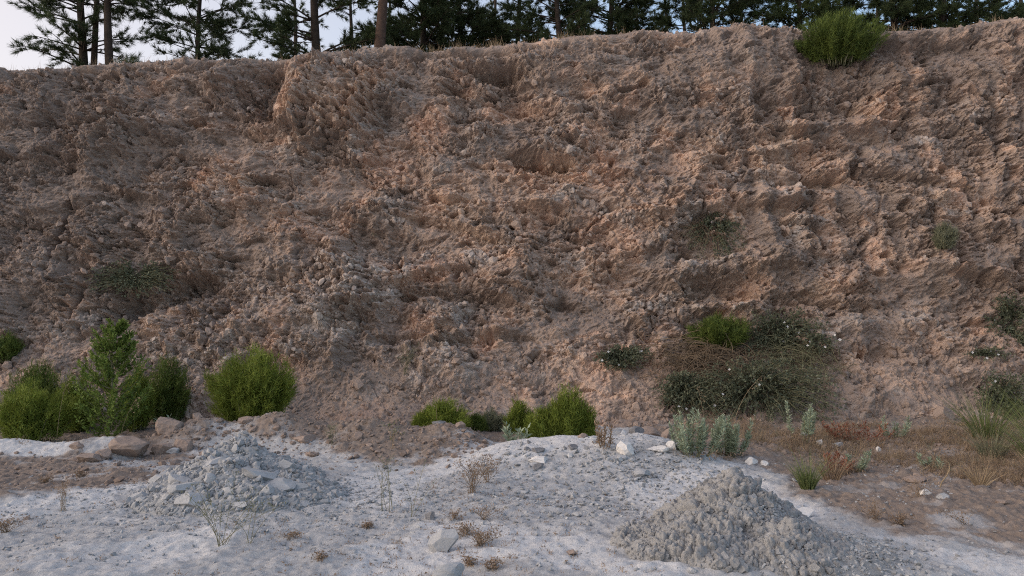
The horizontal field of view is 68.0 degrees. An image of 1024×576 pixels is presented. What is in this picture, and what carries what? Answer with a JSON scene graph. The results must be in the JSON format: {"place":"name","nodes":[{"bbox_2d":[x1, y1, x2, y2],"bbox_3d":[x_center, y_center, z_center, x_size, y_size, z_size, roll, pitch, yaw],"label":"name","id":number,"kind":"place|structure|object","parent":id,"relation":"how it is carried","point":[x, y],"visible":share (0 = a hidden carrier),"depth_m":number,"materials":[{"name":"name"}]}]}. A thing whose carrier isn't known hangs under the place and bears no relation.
{"place":"outdoors","nodes":[
{"label":"outdoors","id":0,"kind":"place"},
{"bbox_2d":[0,18,1023,427],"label":"cliff","id":1,"kind":"structure","parent":0,"point":[46,204],"depth_m":13.15,"materials":[{"name":"stone"}]},
{"bbox_2d":[0,327,26,363],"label":"broom shrub","id":2,"kind":"object","parent":1,"relation":"on","point":[10,347],"visible":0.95,"depth_m":12.22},
{"bbox_2d":[6,0,143,67],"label":"pine tree","id":3,"kind":"object","parent":1,"relation":"on","point":[80,27],"visible":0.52,"depth_m":16.00,"materials":[{"name":"green plant"}]},
{"bbox_2d":[100,0,162,64],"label":"pine tree","id":4,"kind":"object","parent":1,"relation":"on","point":[108,48],"visible":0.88,"depth_m":15.77,"materials":[{"name":"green plant"}]},
{"bbox_2d":[84,258,180,297],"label":"caper bush","id":5,"kind":"object","parent":1,"relation":"on","point":[130,277],"visible":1,"depth_m":12.77,"materials":[{"name":"green plant"}]},
{"bbox_2d":[124,0,271,59],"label":"pine tree","id":6,"kind":"object","parent":1,"relation":"on","point":[216,24],"visible":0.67,"depth_m":16.55,"materials":[{"name":"green plant"}]},
{"bbox_2d":[271,0,328,59],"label":"pine tree","id":7,"kind":"object","parent":1,"relation":"on","point":[275,55],"visible":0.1,"depth_m":21.74,"materials":[{"name":"green plant"}]},
{"bbox_2d":[236,0,393,60],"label":"pine tree","id":8,"kind":"object","parent":1,"relation":"on","point":[282,28],"visible":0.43,"depth_m":16.06,"materials":[{"name":"green plant"}]},
{"bbox_2d":[323,0,372,51],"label":"pine tree","id":9,"kind":"object","parent":1,"relation":"on","point":[329,4],"visible":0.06,"depth_m":22.15,"materials":[{"name":"green plant"}]},
{"bbox_2d":[374,0,387,47],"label":"pine tree","id":10,"kind":"object","parent":1,"relation":"on","point":[380,33],"visible":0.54,"depth_m":15.71,"materials":[{"name":"brown plant"}]},
{"bbox_2d":[353,0,482,52],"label":"pine tree","id":11,"kind":"object","parent":1,"relation":"on","point":[399,30],"visible":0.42,"depth_m":17.14,"materials":[{"name":"green plant"}]},
{"bbox_2d":[395,0,519,51],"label":"pine tree","id":12,"kind":"object","parent":1,"relation":"on","point":[482,23],"visible":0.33,"depth_m":17.96,"materials":[{"name":"green plant"}]},
{"bbox_2d":[481,405,504,431],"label":"grey shrub","id":13,"kind":"object","parent":1,"relation":"on","point":[494,421],"visible":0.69,"depth_m":10.85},
{"bbox_2d":[5,14,1002,69],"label":"rim grass","id":14,"kind":"structure","parent":1,"relation":"on","point":[995,19],"depth_m":14.48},
{"bbox_2d":[0,17,1023,426],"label":"cliff rubble","id":15,"kind":"object","parent":1,"relation":"on","point":[586,203],"visible":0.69,"depth_m":12.87,"materials":[{"name":"stone"}]},
{"bbox_2d":[465,0,565,47],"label":"pine tree","id":16,"kind":"object","parent":1,"relation":"on","point":[505,13],"visible":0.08,"depth_m":18.81,"materials":[{"name":"green plant"}]},
{"bbox_2d":[501,0,621,43],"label":"pine tree","id":17,"kind":"object","parent":1,"relation":"on","point":[529,16],"visible":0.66,"depth_m":16.81,"materials":[{"name":"green plant"}]},
{"bbox_2d":[545,0,677,37],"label":"pine tree","id":18,"kind":"object","parent":1,"relation":"on","point":[628,18],"visible":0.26,"depth_m":17.83,"materials":[{"name":"green plant"}]},
{"bbox_2d":[591,344,653,372],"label":"caper bush","id":19,"kind":"object","parent":1,"relation":"on","point":[628,355],"visible":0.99,"depth_m":11.98,"materials":[{"name":"green plant"}]},
{"bbox_2d":[648,0,689,32],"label":"pine tree","id":20,"kind":"object","parent":1,"relation":"on","point":[666,2],"visible":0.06,"depth_m":19.10,"materials":[{"name":"green plant"}]},
{"bbox_2d":[665,211,732,261],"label":"dry bush","id":21,"kind":"object","parent":1,"relation":"on","point":[692,222],"visible":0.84,"depth_m":12.89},
{"bbox_2d":[625,327,795,402],"bbox_3d":[2.984,1.362,11.977,3.258,1.598,0.934,0,-2,0],"label":"dry bush","id":22,"kind":"object","parent":1,"relation":"on","point":[697,354],"visible":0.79,"depth_m":11.99,"materials":[{"name":"plant"}]},
{"bbox_2d":[684,212,746,258],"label":"caper bush","id":23,"kind":"object","parent":1,"relation":"on","point":[725,224],"visible":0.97,"depth_m":12.87,"materials":[{"name":"green plant"}]},
{"bbox_2d":[680,309,752,349],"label":"broom shrub","id":24,"kind":"object","parent":1,"relation":"on","point":[715,327],"visible":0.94,"depth_m":12.12,"materials":[{"name":"plant"}]},
{"bbox_2d":[654,0,781,32],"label":"pine tree","id":25,"kind":"object","parent":1,"relation":"on","point":[693,10],"visible":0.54,"depth_m":16.97,"materials":[{"name":"green plant"}]},
{"bbox_2d":[684,355,847,423],"bbox_3d":[3.772,1.610,11.405,2.491,1.195,0.854,0,-2,0],"label":"caper bush","id":26,"kind":"object","parent":1,"relation":"on","point":[783,392],"visible":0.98,"depth_m":11.42,"materials":[{"name":"green plant"}]},
{"bbox_2d":[738,306,835,363],"bbox_3d":[4.371,0.759,12.290,1.719,0.947,0.639,0,-2,0],"label":"caper bush","id":27,"kind":"object","parent":1,"relation":"on","point":[777,329],"visible":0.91,"depth_m":12.30,"materials":[{"name":"green plant"}]},
{"bbox_2d":[736,334,855,398],"bbox_3d":[4.601,1.318,12.021,2.290,1.186,0.788,0,-2,0],"label":"dry bush","id":28,"kind":"object","parent":1,"relation":"on","point":[803,357],"visible":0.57,"depth_m":12.04,"materials":[{"name":"plant"}]},
{"bbox_2d":[745,0,857,30],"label":"pine tree","id":29,"kind":"object","parent":1,"relation":"on","point":[787,11],"visible":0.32,"depth_m":16.90,"materials":[{"name":"green plant"}]},
{"bbox_2d":[802,331,840,355],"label":"caper bush","id":30,"kind":"object","parent":1,"relation":"on","point":[826,341],"visible":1,"depth_m":12.05,"materials":[{"name":"green plant"}]},
{"bbox_2d":[791,7,890,69],"bbox_3d":[6.024,-4.648,14.098,1.889,1.145,1.418,0,-2,0],"label":"rim bush","id":31,"kind":"object","parent":1,"relation":"on","point":[836,39],"visible":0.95,"depth_m":13.76,"materials":[{"name":"plant"}]},
{"bbox_2d":[802,0,882,22],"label":"pine tree","id":32,"kind":"object","parent":1,"relation":"on","point":[832,5],"visible":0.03,"depth_m":18.37,"materials":[{"name":"green plant"}]},
{"bbox_2d":[839,0,968,30],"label":"pine tree","id":33,"kind":"object","parent":1,"relation":"on","point":[896,12],"visible":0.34,"depth_m":16.89,"materials":[{"name":"green plant"}]},
{"bbox_2d":[930,222,960,251],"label":"broom shrub","id":34,"kind":"object","parent":1,"relation":"on","point":[945,236],"visible":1,"depth_m":12.60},
{"bbox_2d":[909,0,1004,29],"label":"pine tree","id":35,"kind":"object","parent":1,"relation":"on","point":[938,4],"visible":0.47,"depth_m":16.73,"materials":[{"name":"green plant"}]},
{"bbox_2d":[935,0,1023,24],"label":"pine tree","id":36,"kind":"object","parent":1,"relation":"on","point":[1017,10],"visible":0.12,"depth_m":17.33,"materials":[{"name":"green plant"}]},
{"bbox_2d":[962,344,1014,360],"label":"caper bush","id":37,"kind":"object","parent":1,"relation":"on","point":[985,351],"visible":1,"depth_m":12.04,"materials":[{"name":"green plant"}]},
{"bbox_2d":[972,369,1023,421],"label":"caper bush","id":38,"kind":"object","parent":1,"relation":"on","point":[1010,390],"visible":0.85,"depth_m":11.53,"materials":[{"name":"green plant"}]},
{"bbox_2d":[981,292,1023,352],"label":"caper bush","id":39,"kind":"object","parent":1,"relation":"on","point":[1003,315],"visible":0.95,"depth_m":12.56,"materials":[{"name":"green plant"}]},
{"bbox_2d":[0,411,1023,575],"bbox_3d":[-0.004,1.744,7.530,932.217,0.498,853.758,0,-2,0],"label":"ground","id":40,"kind":"structure","parent":0,"point":[979,498],"depth_m":6.33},
{"bbox_2d":[0,513,37,533],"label":"weed tuft","id":41,"kind":"object","parent":40,"relation":"on","point":[6,525],"visible":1,"depth_m":5.71,"materials":[{"name":"brown plant"}]},
{"bbox_2d":[1,356,65,404],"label":"broom shrub","id":42,"kind":"object","parent":40,"relation":"on","point":[43,375],"visible":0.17,"depth_m":10.89,"materials":[{"name":"plant"}]},
{"bbox_2d":[0,372,85,441],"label":"broom shrub","id":43,"kind":"object","parent":40,"relation":"on","point":[32,415],"visible":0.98,"depth_m":9.71,"materials":[{"name":"plant"}]},
{"bbox_2d":[51,480,89,510],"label":"dry weed","id":44,"kind":"object","parent":40,"relation":"on","point":[62,499],"visible":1,"depth_m":6.32,"materials":[{"name":"brown plant"}]},
{"bbox_2d":[50,368,101,432],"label":"broom shrub","id":45,"kind":"object","parent":40,"relation":"on","point":[79,428],"visible":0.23,"depth_m":10.76,"materials":[{"name":"plant"}]},
{"bbox_2d":[76,453,101,462],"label":"rock","id":46,"kind":"object","parent":40,"relation":"on","point":[90,457],"visible":0.92,"depth_m":8.44,"materials":[{"name":"brown stone"}]},
{"bbox_2d":[95,448,111,458],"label":"rock","id":47,"kind":"object","parent":40,"relation":"on","point":[106,453],"visible":0.78,"depth_m":8.59,"materials":[{"name":"brown stone"}]},
{"bbox_2d":[71,318,154,436],"bbox_3d":[-5.238,1.218,9.968,1.058,1.678,0.999,0,-2,0],"label":"leafy shrub","id":48,"kind":"object","parent":40,"relation":"on","point":[107,384],"visible":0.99,"depth_m":9.91,"materials":[{"name":"green plant"}]},
{"bbox_2d":[108,436,149,456],"bbox_3d":[-4.442,1.867,8.845,0.435,0.273,0.364,0,-2,0],"label":"rock","id":49,"kind":"object","parent":40,"relation":"on","point":[131,446],"visible":0.88,"depth_m":8.74,"materials":[{"name":"brown stone"}]},
{"bbox_2d":[117,364,157,431],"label":"broom shrub","id":50,"kind":"object","parent":40,"relation":"on","point":[141,422],"visible":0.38,"depth_m":10.88,"materials":[{"name":"plant"}]},
{"bbox_2d":[151,442,171,454],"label":"rock","id":51,"kind":"object","parent":40,"relation":"on","point":[159,449],"visible":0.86,"depth_m":8.96,"materials":[{"name":"brown stone"}]},
{"bbox_2d":[145,351,192,421],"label":"broom shrub","id":52,"kind":"object","parent":40,"relation":"on","point":[173,398],"visible":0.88,"depth_m":11.33,"materials":[{"name":"plant"}]},
{"bbox_2d":[155,417,183,435],"bbox_3d":[-4.354,1.748,9.637,0.343,0.232,0.260,0,-2,0],"label":"rock","id":53,"kind":"object","parent":40,"relation":"on","point":[164,425],"visible":0.86,"depth_m":9.54,"materials":[{"name":"brown stone"}]},
{"bbox_2d":[174,439,192,451],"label":"rock","id":54,"kind":"object","parent":40,"relation":"on","point":[185,445],"visible":0.73,"depth_m":9.06,"materials":[{"name":"brown stone"}]},
{"bbox_2d":[181,468,288,546],"bbox_3d":[-1.998,1.583,5.399,0.634,0.493,0.524,-1,-3,26],"label":"dry weed","id":55,"kind":"object","parent":40,"relation":"on","point":[221,515],"visible":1,"depth_m":5.39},
{"bbox_2d":[201,339,300,421],"bbox_3d":[-3.617,1.349,10.532,1.482,1.287,1.006,-1,-2,14],"label":"broom shrub","id":56,"kind":"object","parent":40,"relation":"on","point":[260,386],"visible":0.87,"depth_m":10.34,"materials":[{"name":"plant"}]},
{"bbox_2d":[12,413,523,462],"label":"bank weeds","id":57,"kind":"object","parent":40,"relation":"on","point":[287,436],"visible":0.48,"depth_m":9.34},
{"bbox_2d":[292,434,315,442],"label":"rock","id":58,"kind":"object","parent":40,"relation":"on","point":[305,438],"visible":0.98,"depth_m":9.25,"materials":[{"name":"brown stone"}]},
{"bbox_2d":[0,430,643,561],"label":"gravel heap","id":59,"kind":"object","parent":40,"relation":"on","point":[238,451],"visible":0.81,"depth_m":6.57,"materials":[{"name":"gravel"}]},
{"bbox_2d":[168,473,190,483],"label":"flat rock","id":60,"kind":"object","parent":59,"relation":"on","point":[172,477],"visible":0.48,"depth_m":6.76,"materials":[{"name":"grey stone"}]},
{"bbox_2d":[167,481,198,493],"bbox_3d":[-2.781,1.720,6.473,0.294,0.118,0.120,2,-3,-38],"label":"flat rock","id":61,"kind":"object","parent":59,"relation":"on","point":[174,488],"visible":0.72,"depth_m":6.41,"materials":[{"name":"grey stone"}]},
{"bbox_2d":[174,492,206,506],"bbox_3d":[-2.659,1.780,6.277,0.261,0.171,0.130,1,-3,-19],"label":"flat rock","id":62,"kind":"object","parent":59,"relation":"on","point":[183,499],"visible":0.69,"depth_m":6.27,"materials":[{"name":"grey stone"}]},
{"bbox_2d":[242,467,276,479],"bbox_3d":[-2.220,1.643,6.670,0.282,0.154,0.191,0,-2,0],"label":"flat rock","id":63,"kind":"object","parent":59,"relation":"on","point":[250,472],"visible":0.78,"depth_m":6.63,"materials":[{"name":"grey stone"}]},
{"bbox_2d":[266,478,297,490],"bbox_3d":[-2.057,1.729,6.655,0.331,0.113,0.214,0,-2,0],"label":"flat rock","id":64,"kind":"object","parent":59,"relation":"on","point":[284,484],"visible":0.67,"depth_m":6.62,"materials":[{"name":"grey stone"}]},
{"bbox_2d":[0,459,670,575],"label":"dry litter","id":65,"kind":"object","parent":40,"relation":"on","point":[464,551],"visible":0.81,"depth_m":5.57,"materials":[{"name":"brown plant"}]},
{"bbox_2d":[410,395,474,426],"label":"broom shrub","id":66,"kind":"object","parent":40,"relation":"on","point":[446,412],"visible":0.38,"depth_m":10.28,"materials":[{"name":"plant"}]},
{"bbox_2d":[428,529,458,552],"bbox_3d":[-0.486,1.802,5.357,0.219,0.193,0.091,0,-2,0],"label":"rock","id":67,"kind":"object","parent":40,"relation":"on","point":[444,540],"visible":0.88,"depth_m":5.33,"materials":[{"name":"grey stone"}]},
{"bbox_2d":[432,562,464,575],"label":"rock","id":68,"kind":"object","parent":40,"relation":"on","point":[453,569],"visible":1,"depth_m":4.70,"materials":[{"name":"grey stone"}]},
{"bbox_2d":[443,518,479,536],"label":"weed tuft","id":69,"kind":"object","parent":40,"relation":"on","point":[467,528],"visible":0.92,"depth_m":5.66,"materials":[{"name":"brown plant"}]},
{"bbox_2d":[453,456,496,493],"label":"dry weed","id":70,"kind":"object","parent":40,"relation":"on","point":[471,471],"visible":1,"depth_m":6.92,"materials":[{"name":"brown plant"}]},
{"bbox_2d":[469,409,490,431],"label":"broom shrub","id":71,"kind":"object","parent":40,"relation":"on","point":[479,422],"visible":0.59,"depth_m":10.55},
{"bbox_2d":[459,524,503,545],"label":"weed tuft","id":72,"kind":"object","parent":40,"relation":"on","point":[479,538],"visible":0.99,"depth_m":5.43,"materials":[{"name":"brown plant"}]},
{"bbox_2d":[465,453,510,482],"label":"dry weed","id":73,"kind":"object","parent":40,"relation":"on","point":[487,473],"visible":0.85,"depth_m":7.35,"materials":[{"name":"brown plant"}]},
{"bbox_2d":[477,556,504,570],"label":"weed tuft","id":74,"kind":"object","parent":40,"relation":"on","point":[493,562],"visible":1,"depth_m":4.94,"materials":[{"name":"brown plant"}]},
{"bbox_2d":[0,433,1021,575],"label":"pebbles","id":75,"kind":"object","parent":40,"relation":"on","point":[539,564],"visible":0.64,"depth_m":5.99,"materials":[{"name":"grey stone"}]},
{"bbox_2d":[0,411,1023,486],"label":"brown rubble","id":76,"kind":"object","parent":40,"relation":"on","point":[437,441],"visible":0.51,"depth_m":9.10,"materials":[{"name":"stone"}]},
{"bbox_2d":[500,420,531,440],"bbox_3d":[0.054,1.809,9.499,0.406,0.318,0.221,-1,-3,17],"label":"spurge","id":77,"kind":"object","parent":40,"relation":"on","point":[507,432],"visible":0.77,"depth_m":9.50,"materials":[{"name":"green plant"}]},
{"bbox_2d":[502,394,535,434],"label":"broom shrub","id":78,"kind":"object","parent":40,"relation":"on","point":[515,418],"visible":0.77,"depth_m":10.48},
{"bbox_2d":[519,404,558,438],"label":"broom shrub","id":79,"kind":"object","parent":40,"relation":"on","point":[538,428],"visible":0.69,"depth_m":9.85,"materials":[{"name":"plant"}]},
{"bbox_2d":[541,381,589,435],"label":"broom shrub","id":80,"kind":"object","parent":40,"relation":"on","point":[564,411],"visible":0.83,"depth_m":9.85,"materials":[{"name":"plant"}]},
{"bbox_2d":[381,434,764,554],"bbox_3d":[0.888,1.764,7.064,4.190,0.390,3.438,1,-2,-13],"label":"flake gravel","id":81,"kind":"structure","parent":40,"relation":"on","point":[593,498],"depth_m":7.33,"materials":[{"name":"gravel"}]},
{"bbox_2d":[577,394,599,435],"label":"broom shrub","id":82,"kind":"object","parent":40,"relation":"on","point":[589,425],"visible":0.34,"depth_m":9.94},
{"bbox_2d":[592,418,614,448],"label":"dead plant","id":83,"kind":"object","parent":40,"relation":"on","point":[601,439],"visible":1,"depth_m":8.06,"materials":[{"name":"brown plant"}]},
{"bbox_2d":[616,441,633,455],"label":"rock","id":84,"kind":"object","parent":40,"relation":"on","point":[625,448],"visible":0.91,"depth_m":7.94,"materials":[{"name":"white stone"}]},
{"bbox_2d":[642,426,660,436],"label":"rock","id":85,"kind":"object","parent":40,"relation":"on","point":[648,430],"visible":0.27,"depth_m":9.26,"materials":[{"name":"brown stone"}]},
{"bbox_2d":[649,370,731,420],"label":"caper bush","id":86,"kind":"object","parent":40,"relation":"on","point":[676,392],"visible":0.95,"depth_m":11.41,"materials":[{"name":"green plant"}]},
{"bbox_2d":[666,407,726,459],"bbox_3d":[1.981,1.554,8.118,0.663,0.567,0.434,0,-2,0],"label":"spurge","id":87,"kind":"object","parent":40,"relation":"on","point":[684,445],"visible":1,"depth_m":8.09,"materials":[{"name":"green plant"}]},
{"bbox_2d":[709,414,752,459],"bbox_3d":[2.417,1.660,8.428,0.452,0.514,0.406,2,-3,-44],"label":"spurge","id":88,"kind":"object","parent":40,"relation":"on","point":[729,444],"visible":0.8,"depth_m":8.39,"materials":[{"name":"green plant"}]},
{"bbox_2d":[610,467,986,575],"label":"heap","id":89,"kind":"object","parent":40,"relation":"on","point":[733,519],"visible":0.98,"depth_m":5.05,"materials":[{"name":"gravel"}]},
{"bbox_2d":[784,400,819,444],"bbox_3d":[3.554,1.660,9.335,0.466,0.570,0.361,0,-2,0],"label":"spurge","id":90,"kind":"object","parent":40,"relation":"on","point":[808,421],"visible":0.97,"depth_m":9.29,"materials":[{"name":"green plant"}]},
{"bbox_2d":[783,443,835,489],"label":"grass tuft","id":91,"kind":"object","parent":40,"relation":"on","point":[809,483],"visible":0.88,"depth_m":7.07,"materials":[{"name":"plant"}]},
{"bbox_2d":[796,445,858,480],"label":"grass tuft","id":92,"kind":"object","parent":40,"relation":"on","point":[838,474],"visible":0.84,"depth_m":7.54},
{"bbox_2d":[822,451,855,475],"bbox_3d":[3.469,1.860,8.053,0.362,0.294,0.274,0,-2,0],"label":"dried spurge","id":93,"kind":"object","parent":40,"relation":"on","point":[837,454],"visible":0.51,"depth_m":8.06,"materials":[{"name":"brown plant"}]},
{"bbox_2d":[665,411,1023,486],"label":"brown weeds","id":94,"kind":"object","parent":40,"relation":"on","point":[945,467],"visible":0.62,"depth_m":9.08,"materials":[{"name":"plant"}]},
{"bbox_2d":[821,419,895,444],"bbox_3d":[4.327,1.811,9.516,0.837,0.309,0.585,0,-2,0],"label":"dried spurge","id":95,"kind":"object","parent":40,"relation":"on","point":[826,426],"visible":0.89,"depth_m":9.52,"materials":[{"name":"brown plant"}]},
{"bbox_2d":[845,449,871,472],"bbox_3d":[3.669,1.848,8.115,0.339,0.297,0.255,-1,-3,26],"label":"spurge","id":96,"kind":"object","parent":40,"relation":"on","point":[861,466],"visible":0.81,"depth_m":8.06,"materials":[{"name":"green plant"}]},
{"bbox_2d":[849,499,891,520],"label":"weed tuft","id":97,"kind":"object","parent":40,"relation":"on","point":[874,512],"visible":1,"depth_m":6.11,"materials":[{"name":"brown plant"}]},
{"bbox_2d":[878,415,913,439],"bbox_3d":[4.961,1.814,9.848,0.507,0.342,0.409,0,-2,0],"label":"spurge","id":98,"kind":"object","parent":40,"relation":"on","point":[905,428],"visible":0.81,"depth_m":9.78,"materials":[{"name":"green plant"}]},
{"bbox_2d":[885,511,916,526],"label":"weed tuft","id":99,"kind":"object","parent":40,"relation":"on","point":[900,520],"visible":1,"depth_m":5.98,"materials":[{"name":"brown plant"}]},
{"bbox_2d":[885,474,938,497],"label":"weed tuft","id":100,"kind":"object","parent":40,"relation":"on","point":[918,487],"visible":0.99,"depth_m":6.66,"materials":[{"name":"brown plant"}]},
{"bbox_2d":[916,452,943,470],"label":"spurge","id":101,"kind":"object","parent":40,"relation":"on","point":[926,461],"visible":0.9,"depth_m":8.15,"materials":[{"name":"green plant"}]},
{"bbox_2d":[933,406,954,419],"bbox_3d":[6.382,1.883,11.242,0.278,0.276,0.232,0,-2,0],"label":"rock","id":102,"kind":"object","parent":40,"relation":"on","point":[942,411],"visible":0.76,"depth_m":11.17,"materials":[{"name":"brown stone"}]},
{"bbox_2d":[936,506,989,525],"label":"weed tuft","id":103,"kind":"object","parent":40,"relation":"on","point":[958,518],"visible":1,"depth_m":5.92,"materials":[{"name":"brown plant"}]},
{"bbox_2d":[926,381,1023,441],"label":"grass tuft","id":104,"kind":"object","parent":40,"relation":"on","point":[987,421],"visible":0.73,"depth_m":9.51,"materials":[{"name":"plant"}]},
{"bbox_2d":[958,463,1002,485],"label":"grass tuft","id":105,"kind":"object","parent":40,"relation":"on","point":[973,480],"visible":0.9,"depth_m":7.36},
{"bbox_2d":[947,410,1023,458],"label":"grass tuft","id":106,"kind":"object","parent":40,"relation":"on","point":[981,450],"visible":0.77,"depth_m":8.59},
{"bbox_2d":[970,370,1023,432],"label":"grass tuft","id":107,"kind":"object","parent":40,"relation":"on","point":[1020,413],"visible":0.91,"depth_m":9.03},
{"bbox_2d":[973,398,1023,456],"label":"grass tuft","id":108,"kind":"object","parent":40,"relation":"on","point":[1021,446],"visible":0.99,"depth_m":8.35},
{"bbox_2d":[0,0,1023,70],"label":"sky","id":109,"kind":"structure","parent":0,"point":[14,23],"materials":[{"name":"white"}]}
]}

